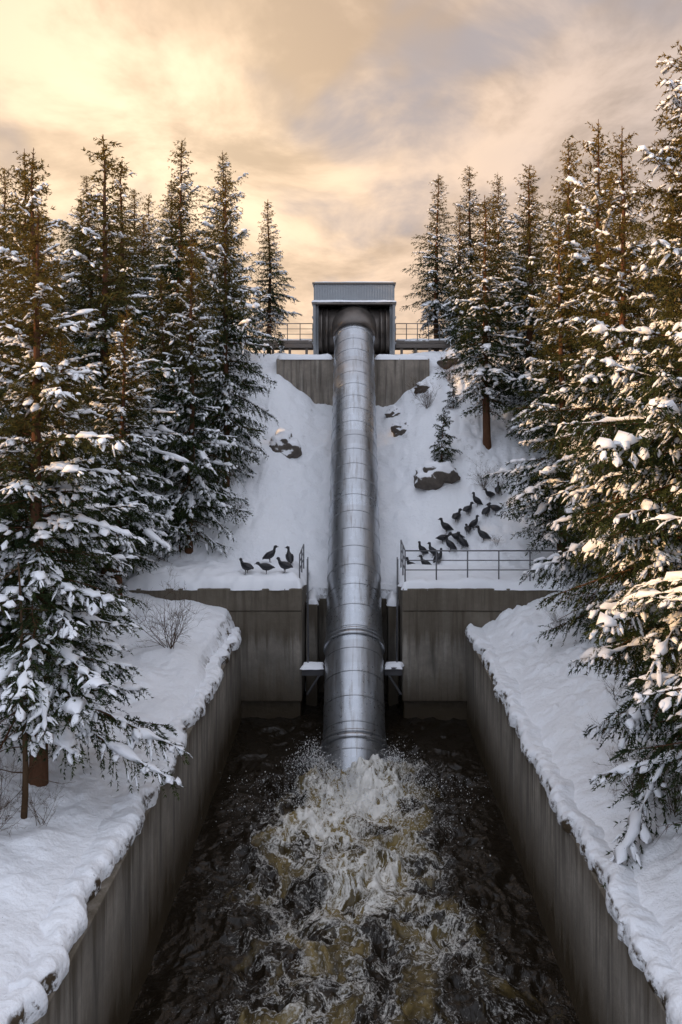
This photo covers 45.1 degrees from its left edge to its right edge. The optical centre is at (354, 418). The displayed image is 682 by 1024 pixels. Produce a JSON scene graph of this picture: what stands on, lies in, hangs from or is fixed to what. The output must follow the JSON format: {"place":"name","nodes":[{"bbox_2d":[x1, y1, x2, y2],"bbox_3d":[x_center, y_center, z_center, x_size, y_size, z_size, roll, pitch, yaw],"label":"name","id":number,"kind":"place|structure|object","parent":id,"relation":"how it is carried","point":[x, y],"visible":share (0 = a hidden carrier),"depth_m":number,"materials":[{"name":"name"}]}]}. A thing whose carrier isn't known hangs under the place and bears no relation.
{"place":"outdoors","nodes":[
{"label":"outdoors","id":0,"kind":"place"},
{"bbox_2d":[276,354,332,360],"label":"snow","id":1,"kind":"structure","parent":0,"point":[304,357],"depth_m":37.01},
{"bbox_2d":[306,589,318,705],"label":"concrete pier","id":2,"kind":"structure","parent":0,"point":[312,696],"depth_m":26.90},
{"bbox_2d":[0,342,681,994],"bbox_3d":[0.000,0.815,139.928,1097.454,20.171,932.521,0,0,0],"label":"snowy ground","id":3,"kind":"structure","parent":0,"point":[288,502],"depth_m":22.75,"materials":[{"name":"snow"}]},
{"bbox_2d":[0,751,37,807],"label":"bare shrub","id":4,"kind":"object","parent":3,"relation":"on","point":[12,777],"visible":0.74,"depth_m":13.10,"materials":[{"name":"brown plant"}]},
{"bbox_2d":[0,749,42,839],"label":"bare shrub","id":5,"kind":"object","parent":3,"relation":"on","point":[2,803],"visible":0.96,"depth_m":12.29,"materials":[{"name":"brown plant"}]},
{"bbox_2d":[0,168,47,348],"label":"spruce tree","id":6,"kind":"object","parent":3,"relation":"on","point":[2,206],"visible":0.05,"depth_m":31.83,"materials":[{"name":"green plant"}]},
{"bbox_2d":[3,771,70,827],"bbox_3d":[-4.859,5.934,12.852,0.909,0.846,0.842,0,0,18],"label":"bare shrub","id":7,"kind":"object","parent":3,"relation":"on","point":[43,821],"visible":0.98,"depth_m":12.76,"materials":[{"name":"brown plant"}]},
{"bbox_2d":[0,561,82,818],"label":"bare sapling","id":8,"kind":"object","parent":3,"relation":"on","point":[25,772],"visible":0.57,"depth_m":12.80,"materials":[{"name":"brown plant"}]},
{"bbox_2d":[0,149,90,409],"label":"spruce tree","id":9,"kind":"object","parent":3,"relation":"on","point":[18,173],"visible":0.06,"depth_m":28.64,"materials":[{"name":"green plant"}]},
{"bbox_2d":[0,230,92,572],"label":"spruce tree","id":10,"kind":"object","parent":3,"relation":"on","point":[43,347],"visible":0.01,"depth_m":21.99,"materials":[{"name":"green plant"}]},
{"bbox_2d":[0,148,102,583],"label":"spruce tree","id":11,"kind":"object","parent":3,"relation":"on","point":[34,202],"visible":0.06,"depth_m":25.42,"materials":[{"name":"green plant"}]},
{"bbox_2d":[0,273,118,718],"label":"spruce tree","id":12,"kind":"object","parent":3,"relation":"on","point":[2,392],"visible":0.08,"depth_m":17.77,"materials":[{"name":"green plant"}]},
{"bbox_2d":[17,336,141,654],"bbox_3d":[-6.978,2.061,20.375,3.324,8.412,3.753,0,0,10],"label":"spruce tree","id":13,"kind":"object","parent":3,"relation":"on","point":[109,580],"visible":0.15,"depth_m":20.28,"materials":[{"name":"green plant"}]},
{"bbox_2d":[0,208,192,800],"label":"spruce tree","id":14,"kind":"object","parent":3,"relation":"on","point":[68,666],"visible":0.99,"depth_m":13.58,"materials":[{"name":"green plant"}]},
{"bbox_2d":[0,627,241,1023],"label":"channel wall","id":15,"kind":"structure","parent":3,"relation":"on","point":[101,925],"depth_m":13.02,"materials":[{"name":"concrete"}]},
{"bbox_2d":[50,135,198,577],"bbox_3d":[-7.910,-1.754,26.312,6.048,14.902,5.757,0,0,24],"label":"spruce tree","id":16,"kind":"object","parent":3,"relation":"on","point":[102,340],"visible":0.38,"depth_m":26.19,"materials":[{"name":"green plant"}]},
{"bbox_2d":[73,159,176,421],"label":"spruce tree","id":17,"kind":"object","parent":3,"relation":"on","point":[134,280],"visible":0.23,"depth_m":33.03,"materials":[{"name":"green plant"}]},
{"bbox_2d":[82,307,175,598],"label":"spruce tree","id":18,"kind":"object","parent":3,"relation":"on","point":[127,495],"visible":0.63,"depth_m":24.18,"materials":[{"name":"green plant"}]},
{"bbox_2d":[141,183,190,336],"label":"spruce tree","id":19,"kind":"object","parent":3,"relation":"on","point":[164,211],"visible":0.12,"depth_m":38.22,"materials":[{"name":"green plant"}]},
{"bbox_2d":[133,271,204,490],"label":"spruce tree","id":20,"kind":"object","parent":3,"relation":"on","point":[160,323],"visible":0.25,"depth_m":30.39,"materials":[{"name":"green plant"}]},
{"bbox_2d":[128,561,209,651],"bbox_3d":[-4.961,5.006,21.392,2.411,2.140,2.194,0,0,-41],"label":"bare shrub","id":21,"kind":"object","parent":3,"relation":"on","point":[176,636],"visible":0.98,"depth_m":21.40,"materials":[{"name":"brown plant"}]},
{"bbox_2d":[161,498,190,556],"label":"young spruce","id":22,"kind":"object","parent":3,"relation":"on","point":[184,537],"visible":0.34,"depth_m":28.36,"materials":[{"name":"green plant"}]},
{"bbox_2d":[135,139,218,384],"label":"spruce tree","id":23,"kind":"object","parent":3,"relation":"on","point":[178,239],"visible":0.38,"depth_m":35.44,"materials":[{"name":"green plant"}]},
{"bbox_2d":[156,228,219,411],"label":"spruce tree","id":24,"kind":"object","parent":3,"relation":"on","point":[183,298],"visible":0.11,"depth_m":33.30,"materials":[{"name":"green plant"}]},
{"bbox_2d":[144,236,252,561],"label":"spruce tree","id":25,"kind":"object","parent":3,"relation":"on","point":[187,493],"visible":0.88,"depth_m":28.27,"materials":[{"name":"green plant"}]},
{"bbox_2d":[124,558,309,718],"bbox_3d":[-4.401,7.819,27.039,5.800,6.162,3.318,0,0,0],"label":"concrete headwall","id":26,"kind":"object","parent":3,"relation":"on","point":[267,611],"visible":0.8,"depth_m":25.50,"materials":[{"name":"concrete"}]},
{"bbox_2d":[239,558,253,573],"bbox_3d":[-3.480,4.737,26.318,0.622,0.495,0.266,0,0,31],"label":"grouse","id":27,"kind":"object","parent":26,"relation":"on","point":[245,566],"visible":1,"depth_m":26.22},
{"bbox_2d":[255,562,274,573],"bbox_3d":[-2.855,4.770,26.191,0.670,0.417,0.266,0,0,-9],"label":"grouse","id":28,"kind":"object","parent":26,"relation":"on","point":[265,566],"visible":1,"depth_m":26.12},
{"bbox_2d":[262,545,277,561],"bbox_3d":[-2.788,4.521,27.413,0.582,0.562,0.266,0,0,-23],"label":"grouse","id":29,"kind":"object","parent":26,"relation":"on","point":[269,555],"visible":1,"depth_m":27.33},
{"bbox_2d":[276,557,292,572],"bbox_3d":[-2.232,4.664,26.112,0.622,0.495,0.266,0,0,20],"label":"grouse","id":30,"kind":"object","parent":26,"relation":"on","point":[284,565],"visible":1,"depth_m":26.02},
{"bbox_2d":[285,546,293,562],"bbox_3d":[-2.151,4.560,27.302,0.266,0.597,0.473,0,0,-19],"label":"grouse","id":31,"kind":"object","parent":26,"relation":"on","point":[289,556],"visible":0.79,"depth_m":27.22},
{"bbox_2d":[299,544,303,577],"bbox_3d":[-1.720,4.814,26.950,0.044,1.072,2.144,0,0,0],"label":"steel railing","id":32,"kind":"object","parent":26,"relation":"on","point":[301,560],"visible":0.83,"depth_m":26.93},
{"bbox_2d":[307,557,308,662],"bbox_3d":[-1.460,6.057,25.971,0.067,3.114,1.384,0,0,-5],"label":"inspection ladder","id":33,"kind":"object","parent":26,"relation":"attached to","point":[307,609],"visible":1,"depth_m":26.11,"materials":[{"name":"metal"}]},
{"bbox_2d":[300,662,324,694],"bbox_3d":[-1.284,8.021,25.224,0.766,0.987,0.523,0,0,0],"label":"pipe bracket","id":34,"kind":"object","parent":26,"relation":"attached to","point":[312,669],"visible":1,"depth_m":25.20,"materials":[{"name":"metal"}]},
{"bbox_2d":[212,467,231,511],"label":"young spruce","id":35,"kind":"object","parent":3,"relation":"on","point":[217,478],"visible":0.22,"depth_m":30.18,"materials":[{"name":"green plant"}]},
{"bbox_2d":[169,174,281,501],"bbox_3d":[-4.964,-3.092,31.692,4.360,12.598,4.713,0,0,-4],"label":"spruce tree","id":36,"kind":"object","parent":3,"relation":"on","point":[239,419],"visible":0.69,"depth_m":31.16,"materials":[{"name":"green plant"}]},
{"bbox_2d":[216,231,249,345],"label":"spruce tree","id":37,"kind":"object","parent":3,"relation":"on","point":[236,293],"depth_m":41.37,"materials":[{"name":"green plant"}]},
{"bbox_2d":[193,150,277,370],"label":"spruce tree","id":38,"kind":"object","parent":3,"relation":"on","point":[243,269],"visible":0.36,"depth_m":36.26,"materials":[{"name":"green plant"}]},
{"bbox_2d":[226,490,248,515],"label":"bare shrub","id":39,"kind":"object","parent":3,"relation":"on","point":[239,504],"visible":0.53,"depth_m":30.23,"materials":[{"name":"brown plant"}]},
{"bbox_2d":[247,200,302,353],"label":"spruce tree","id":40,"kind":"object","parent":3,"relation":"on","point":[269,313],"visible":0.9,"depth_m":40.40,"materials":[{"name":"green plant"}]},
{"bbox_2d":[275,332,284,352],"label":"young spruce","id":41,"kind":"object","parent":3,"relation":"on","point":[281,346],"visible":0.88,"depth_m":38.77,"materials":[{"name":"green plant"}]},
{"bbox_2d":[249,323,312,353],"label":"walkway bridge","id":42,"kind":"structure","parent":3,"relation":"on","point":[289,345],"depth_m":39.23,"materials":[{"name":"metal"}]},
{"bbox_2d":[269,427,301,458],"bbox_3d":[-3.006,1.126,33.844,1.326,1.545,1.504,0,0,-38],"label":"boulder","id":43,"kind":"object","parent":3,"relation":"on","point":[283,441],"visible":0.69,"depth_m":33.36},
{"bbox_2d":[0,173,678,396],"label":"distant forest","id":44,"kind":"object","parent":3,"relation":"on","point":[144,227],"visible":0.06,"depth_m":39.71,"materials":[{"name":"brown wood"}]},
{"bbox_2d":[277,359,428,406],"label":"anchor block","id":45,"kind":"structure","parent":3,"relation":"on","point":[313,380],"depth_m":37.00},
{"bbox_2d":[311,281,396,357],"bbox_3d":[-0.005,-4.473,38.852,3.950,3.746,4.095,0,0,0],"label":"gatehouse","id":46,"kind":"object","parent":45,"relation":"on","point":[330,319],"visible":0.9,"depth_m":37.87,"materials":[{"name":"metal"}]},
{"bbox_2d":[374,354,429,360],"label":"snow","id":47,"kind":"structure","parent":45,"relation":"on","point":[401,357],"depth_m":37.03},
{"bbox_2d":[319,598,386,693],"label":"intake back wall","id":48,"kind":"structure","parent":3,"relation":"on","point":[322,616],"depth_m":28.00,"materials":[{"name":"concrete"}]},
{"bbox_2d":[320,305,387,771],"bbox_3d":[0.000,3.080,30.010,1.900,17.402,19.260,0,0,0],"label":"penstock pipe","id":49,"kind":"object","parent":3,"relation":"on","point":[354,706],"visible":0.88,"depth_m":26.81,"materials":[{"name":"metal"}]},
{"bbox_2d":[385,405,400,417],"bbox_3d":[1.760,-0.208,36.429,0.812,0.755,0.644,0,0,0],"label":"boulder","id":50,"kind":"object","parent":3,"relation":"on","point":[393,411],"visible":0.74,"depth_m":36.19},
{"bbox_2d":[391,420,408,436],"bbox_3d":[2.042,0.507,35.412,0.812,0.911,0.745,0,0,23],"label":"boulder","id":51,"kind":"object","parent":3,"relation":"on","point":[400,427],"visible":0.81,"depth_m":35.17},
{"bbox_2d":[406,376,420,395],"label":"bare shrub","id":52,"kind":"object","parent":3,"relation":"on","point":[415,385],"visible":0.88,"depth_m":36.30,"materials":[{"name":"brown plant"}]},
{"bbox_2d":[414,381,429,393],"bbox_3d":[3.032,-1.314,36.607,0.725,0.682,0.698,0,0,0],"label":"boulder","id":53,"kind":"object","parent":3,"relation":"on","point":[422,385],"visible":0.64,"depth_m":36.37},
{"bbox_2d":[395,323,450,353],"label":"walkway bridge","id":54,"kind":"structure","parent":3,"relation":"on","point":[428,344],"depth_m":39.20,"materials":[{"name":"metal"}]},
{"bbox_2d":[418,541,427,556],"bbox_3d":[2.436,4.602,29.053,0.435,0.549,0.245,0,0,-13],"label":"bird","id":55,"kind":"object","parent":3,"relation":"on","point":[422,548],"visible":0.92,"depth_m":28.98},
{"bbox_2d":[417,555,431,564],"bbox_3d":[2.467,5.002,28.489,0.558,0.538,0.255,0,0,16],"label":"black duck","id":56,"kind":"object","parent":3,"relation":"on","point":[425,562],"visible":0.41,"depth_m":28.43},
{"bbox_2d":[412,377,439,408],"bbox_3d":[3.086,-1.143,35.409,1.519,1.482,1.669,0,0,13],"label":"bare shrub","id":57,"kind":"object","parent":3,"relation":"on","point":[428,399],"visible":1,"depth_m":35.43,"materials":[{"name":"brown plant"}]},
{"bbox_2d":[427,542,437,555],"bbox_3d":[2.781,4.615,28.880,0.425,0.537,0.240,0,0,22],"label":"bird","id":58,"kind":"object","parent":3,"relation":"on","point":[433,553],"visible":0.76,"depth_m":28.83},
{"bbox_2d":[401,174,465,351],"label":"spruce tree","id":59,"kind":"object","parent":3,"relation":"on","point":[433,310],"visible":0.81,"depth_m":40.80,"materials":[{"name":"green plant"}]},
{"bbox_2d":[414,460,460,489],"bbox_3d":[3.199,2.312,31.697,1.776,1.426,1.426,0,0,0],"label":"boulder","id":60,"kind":"object","parent":3,"relation":"on","point":[431,475],"visible":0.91,"depth_m":31.25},
{"bbox_2d":[433,548,441,562],"bbox_3d":[2.922,4.780,28.484,0.438,0.552,0.246,0,0,-35],"label":"black duck","id":61,"kind":"object","parent":3,"relation":"on","point":[439,556],"visible":0.84,"depth_m":28.42},
{"bbox_2d":[436,534,450,543],"bbox_3d":[3.191,4.263,29.150,0.611,0.380,0.243,0,0,14],"label":"black duck","id":62,"kind":"object","parent":3,"relation":"on","point":[442,538],"visible":0.93,"depth_m":29.08},
{"bbox_2d":[429,407,462,462],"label":"young spruce","id":63,"kind":"object","parent":3,"relation":"on","point":[443,450],"visible":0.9,"depth_m":32.18,"materials":[{"name":"green plant"}]},
{"bbox_2d":[438,518,453,533],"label":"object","id":64,"kind":"object","parent":3,"relation":"on","point":[446,526],"visible":1,"depth_m":29.43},
{"bbox_2d":[437,349,460,368],"bbox_3d":[4.436,-2.600,37.425,1.067,1.136,0.954,0,0,33],"label":"boulder","id":65,"kind":"object","parent":3,"relation":"on","point":[448,352],"visible":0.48,"depth_m":37.13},
{"bbox_2d":[436,354,463,381],"bbox_3d":[4.316,-2.352,36.511,1.669,1.482,1.519,0,0,-2],"label":"bare shrub","id":66,"kind":"object","parent":3,"relation":"on","point":[447,370],"visible":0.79,"depth_m":36.54,"materials":[{"name":"brown plant"}]},
{"bbox_2d":[444,535,456,551],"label":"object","id":67,"kind":"object","parent":3,"relation":"on","point":[450,544],"visible":0.97,"depth_m":28.74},
{"bbox_2d":[442,378,459,409],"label":"young spruce","id":68,"kind":"object","parent":3,"relation":"on","point":[450,402],"visible":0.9,"depth_m":34.95,"materials":[{"name":"green plant"}]},
{"bbox_2d":[448,532,464,541],"bbox_3d":[3.626,4.229,29.170,0.658,0.410,0.262,0,0,-7],"label":"black duck","id":69,"kind":"object","parent":3,"relation":"on","point":[454,535],"visible":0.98,"depth_m":29.10},
{"bbox_2d":[452,508,461,521],"bbox_3d":[3.751,3.543,29.856,0.278,0.518,0.651,0,0,34],"label":"bird","id":70,"kind":"object","parent":3,"relation":"on","point":[456,516],"visible":1,"depth_m":29.73},
{"bbox_2d":[433,207,482,351],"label":"spruce tree","id":71,"kind":"object","parent":3,"relation":"on","point":[459,258],"visible":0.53,"depth_m":39.32,"materials":[{"name":"green plant"}]},
{"bbox_2d":[452,318,471,355],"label":"young spruce","id":72,"kind":"object","parent":3,"relation":"on","point":[462,338],"visible":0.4,"depth_m":37.43,"materials":[{"name":"green plant"}]},
{"bbox_2d":[455,532,468,546],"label":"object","id":73,"kind":"object","parent":3,"relation":"on","point":[463,542],"visible":1,"depth_m":28.89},
{"bbox_2d":[464,524,470,534],"bbox_3d":[4.078,3.991,29.515,0.240,0.376,0.605,0,0,-4],"label":"bird","id":74,"kind":"object","parent":3,"relation":"on","point":[467,528],"visible":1,"depth_m":29.37},
{"bbox_2d":[463,502,474,515],"bbox_3d":[4.182,3.303,30.026,0.264,0.491,0.617,0,0,42],"label":"bird","id":75,"kind":"object","parent":3,"relation":"on","point":[466,509],"visible":1,"depth_m":29.92},
{"bbox_2d":[439,166,506,345],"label":"spruce tree","id":76,"kind":"object","parent":3,"relation":"on","point":[467,205],"visible":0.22,"depth_m":41.40,"materials":[{"name":"green plant"}]},
{"bbox_2d":[468,515,478,529],"bbox_3d":[4.308,3.740,29.622,0.428,0.540,0.241,0,0,18],"label":"bird","id":77,"kind":"object","parent":3,"relation":"on","point":[473,523],"visible":0.95,"depth_m":29.54},
{"bbox_2d":[472,492,482,506],"bbox_3d":[4.532,2.973,30.189,0.439,0.554,0.247,0,0,4],"label":"bird","id":78,"kind":"object","parent":3,"relation":"on","point":[477,500],"visible":1,"depth_m":30.12},
{"bbox_2d":[396,564,567,720],"bbox_3d":[4.053,7.923,27.058,5.350,5.954,3.320,0,0,0],"label":"concrete headwall","id":79,"kind":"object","parent":3,"relation":"on","point":[442,612],"visible":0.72,"depth_m":25.50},
{"bbox_2d":[384,661,403,694],"bbox_3d":[1.243,8.017,25.273,0.632,0.996,0.513,0,0,0],"label":"pipe bracket","id":80,"kind":"object","parent":79,"relation":"attached to","point":[394,668],"visible":1,"depth_m":25.20,"materials":[{"name":"metal"}]},
{"bbox_2d":[396,557,397,661],"bbox_3d":[1.360,6.057,25.971,0.067,3.114,1.384,0,0,5],"label":"inspection ladder","id":81,"kind":"object","parent":79,"relation":"attached to","point":[397,616],"visible":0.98,"depth_m":26.00,"materials":[{"name":"metal"}]},
{"bbox_2d":[400,540,404,574],"bbox_3d":[1.600,4.764,26.885,0.044,1.272,2.274,0,0,0],"label":"steel railing","id":82,"kind":"object","parent":79,"relation":"on","point":[402,548],"visible":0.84,"depth_m":26.87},
{"bbox_2d":[404,550,560,581],"bbox_3d":[4.050,4.764,25.750,4.944,1.272,0.044,0,0,0],"label":"steel railing","id":83,"kind":"object","parent":79,"relation":"on","point":[467,560],"visible":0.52,"depth_m":25.73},
{"bbox_2d":[467,457,498,488],"bbox_3d":[4.928,2.025,30.873,1.484,1.317,1.350,0,0,39],"label":"bare shrub","id":84,"kind":"object","parent":3,"relation":"on","point":[477,476],"visible":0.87,"depth_m":30.91,"materials":[{"name":"brown plant"}]},
{"bbox_2d":[476,525,490,540],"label":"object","id":85,"kind":"object","parent":3,"relation":"on","point":[483,534],"visible":1,"depth_m":29.02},
{"bbox_2d":[481,502,490,516],"bbox_3d":[4.835,3.317,29.858,0.536,0.517,0.245,0,0,-42],"label":"black duck","id":86,"kind":"object","parent":3,"relation":"on","point":[486,510],"visible":1,"depth_m":29.77},
{"bbox_2d":[434,195,538,449],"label":"spruce tree","id":87,"kind":"object","parent":3,"relation":"on","point":[485,371],"visible":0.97,"depth_m":32.55,"materials":[{"name":"green plant"}]},
{"bbox_2d":[483,488,494,499],"bbox_3d":[5.007,2.796,30.427,0.562,0.447,0.240,0,0,-33],"label":"bird","id":88,"kind":"object","parent":3,"relation":"on","point":[490,494],"visible":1,"depth_m":30.34},
{"bbox_2d":[487,503,502,514],"bbox_3d":[5.109,3.298,29.962,0.647,0.402,0.257,0,0,6],"label":"black duck","id":89,"kind":"object","parent":3,"relation":"on","point":[495,508],"visible":0.95,"depth_m":29.88},
{"bbox_2d":[469,174,523,341],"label":"spruce tree","id":90,"kind":"object","parent":3,"relation":"on","point":[500,241],"visible":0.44,"depth_m":38.26,"materials":[{"name":"green plant"}]},
{"bbox_2d":[495,482,500,492],"bbox_3d":[5.367,2.618,30.604,0.242,0.510,0.529,0,0,15],"label":"black duck","id":91,"kind":"object","parent":3,"relation":"on","point":[497,488],"visible":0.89,"depth_m":30.47},
{"bbox_2d":[462,164,575,417],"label":"spruce tree","id":92,"kind":"object","parent":3,"relation":"on","point":[518,308],"visible":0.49,"depth_m":33.27,"materials":[{"name":"green plant"}]},
{"bbox_2d":[494,182,545,343],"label":"spruce tree","id":93,"kind":"object","parent":3,"relation":"on","point":[540,239],"visible":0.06,"depth_m":40.91,"materials":[{"name":"green plant"}]},
{"bbox_2d":[480,226,602,555],"bbox_3d":[7.008,-0.471,26.914,5.005,11.833,4.787,0,0,-3],"label":"spruce tree","id":94,"kind":"object","parent":3,"relation":"on","point":[546,511],"visible":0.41,"depth_m":26.86,"materials":[{"name":"green plant"}]},
{"bbox_2d":[545,604,572,629],"bbox_3d":[5.619,5.426,22.579,0.844,0.823,0.927,0,0,-25],"label":"bare shrub","id":95,"kind":"object","parent":3,"relation":"on","point":[556,617],"visible":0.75,"depth_m":22.50,"materials":[{"name":"brown plant"}]},
{"bbox_2d":[535,157,594,356],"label":"spruce tree","id":96,"kind":"object","parent":3,"relation":"on","point":[561,202],"visible":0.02,"depth_m":35.94,"materials":[{"name":"green plant"}]},
{"bbox_2d":[505,138,636,464],"bbox_3d":[8.285,-3.975,31.978,5.175,13.639,5.592,0,0,5],"label":"spruce tree","id":97,"kind":"object","parent":3,"relation":"on","point":[569,211],"visible":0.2,"depth_m":31.49,"materials":[{"name":"green plant"}]},
{"bbox_2d":[465,623,681,1023],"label":"channel wall","id":98,"kind":"structure","parent":3,"relation":"on","point":[611,952],"depth_m":13.40,"materials":[{"name":"concrete"}]},
{"bbox_2d":[509,119,665,511],"bbox_3d":[8.236,-2.218,27.411,6.798,15.463,5.117,0,0,52],"label":"spruce tree","id":99,"kind":"object","parent":3,"relation":"on","point":[594,210],"visible":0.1,"depth_m":27.17,"materials":[{"name":"green plant"}]},
{"bbox_2d":[514,128,673,646],"bbox_3d":[6.968,-0.736,20.909,5.340,13.426,4.551,0,0,28],"label":"spruce tree","id":100,"kind":"object","parent":3,"relation":"on","point":[617,286],"visible":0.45,"depth_m":20.84,"materials":[{"name":"green plant"}]},
{"bbox_2d":[543,229,654,588],"bbox_3d":[7.474,-0.021,23.825,3.936,11.110,5.121,0,0,4],"label":"spruce tree","id":101,"kind":"object","parent":3,"relation":"on","point":[564,491],"visible":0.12,"depth_m":24.04,"materials":[{"name":"green plant"}]},
{"bbox_2d":[535,40,681,887],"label":"spruce tree","id":102,"kind":"object","parent":3,"relation":"on","point":[639,643],"visible":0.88,"depth_m":13.11,"materials":[{"name":"green plant"}]},
{"bbox_2d":[596,676,634,704],"bbox_3d":[5.347,5.429,16.532,0.779,0.725,0.722,0,0,35],"label":"bare shrub","id":103,"kind":"object","parent":3,"relation":"on","point":[614,690],"visible":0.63,"depth_m":16.50,"materials":[{"name":"brown plant"}]},
{"bbox_2d":[554,161,681,642],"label":"spruce tree","id":104,"kind":"object","parent":3,"relation":"on","point":[615,420],"visible":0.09,"depth_m":17.20,"materials":[{"name":"green plant"}]},
{"bbox_2d":[588,713,654,806],"bbox_3d":[4.524,5.547,13.295,1.350,1.317,1.484,0,0,-3],"label":"bare shrub","id":105,"kind":"object","parent":3,"relation":"on","point":[632,783],"visible":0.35,"depth_m":13.37,"materials":[{"name":"brown plant"}]},
{"bbox_2d":[589,289,681,847],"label":"spruce tree","id":106,"kind":"object","parent":3,"relation":"on","point":[671,599],"visible":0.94,"depth_m":11.37,"materials":[{"name":"green plant"}]},
{"bbox_2d":[598,202,681,643],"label":"spruce tree","id":107,"kind":"object","parent":3,"relation":"on","point":[628,401],"visible":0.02,"depth_m":19.68,"materials":[{"name":"green plant"}]},
{"bbox_2d":[634,746,681,816],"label":"bare shrub","id":108,"kind":"object","parent":3,"relation":"on","point":[670,809],"visible":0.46,"depth_m":12.54,"materials":[{"name":"brown plant"}]},
{"bbox_2d":[0,0,681,353],"label":"sky","id":109,"kind":"structure","parent":0,"point":[340,115],"materials":[{"name":"beige"}]},
{"bbox_2d":[127,691,579,1023],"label":"river water","id":110,"kind":"structure","parent":0,"point":[361,932],"depth_m":15.94,"materials":[{"name":"liquid"}]},
{"bbox_2d":[201,731,490,876],"bbox_3d":[-0.289,8.690,19.047,8.695,1.366,6.972,0,0,0],"label":"water splash","id":111,"kind":"object","parent":110,"relation":"on","point":[350,778],"visible":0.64,"depth_m":20.66,"materials":[{"name":"liquid"}]},
{"bbox_2d":[385,591,398,705],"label":"concrete pier","id":112,"kind":"structure","parent":0,"point":[392,695],"depth_m":26.90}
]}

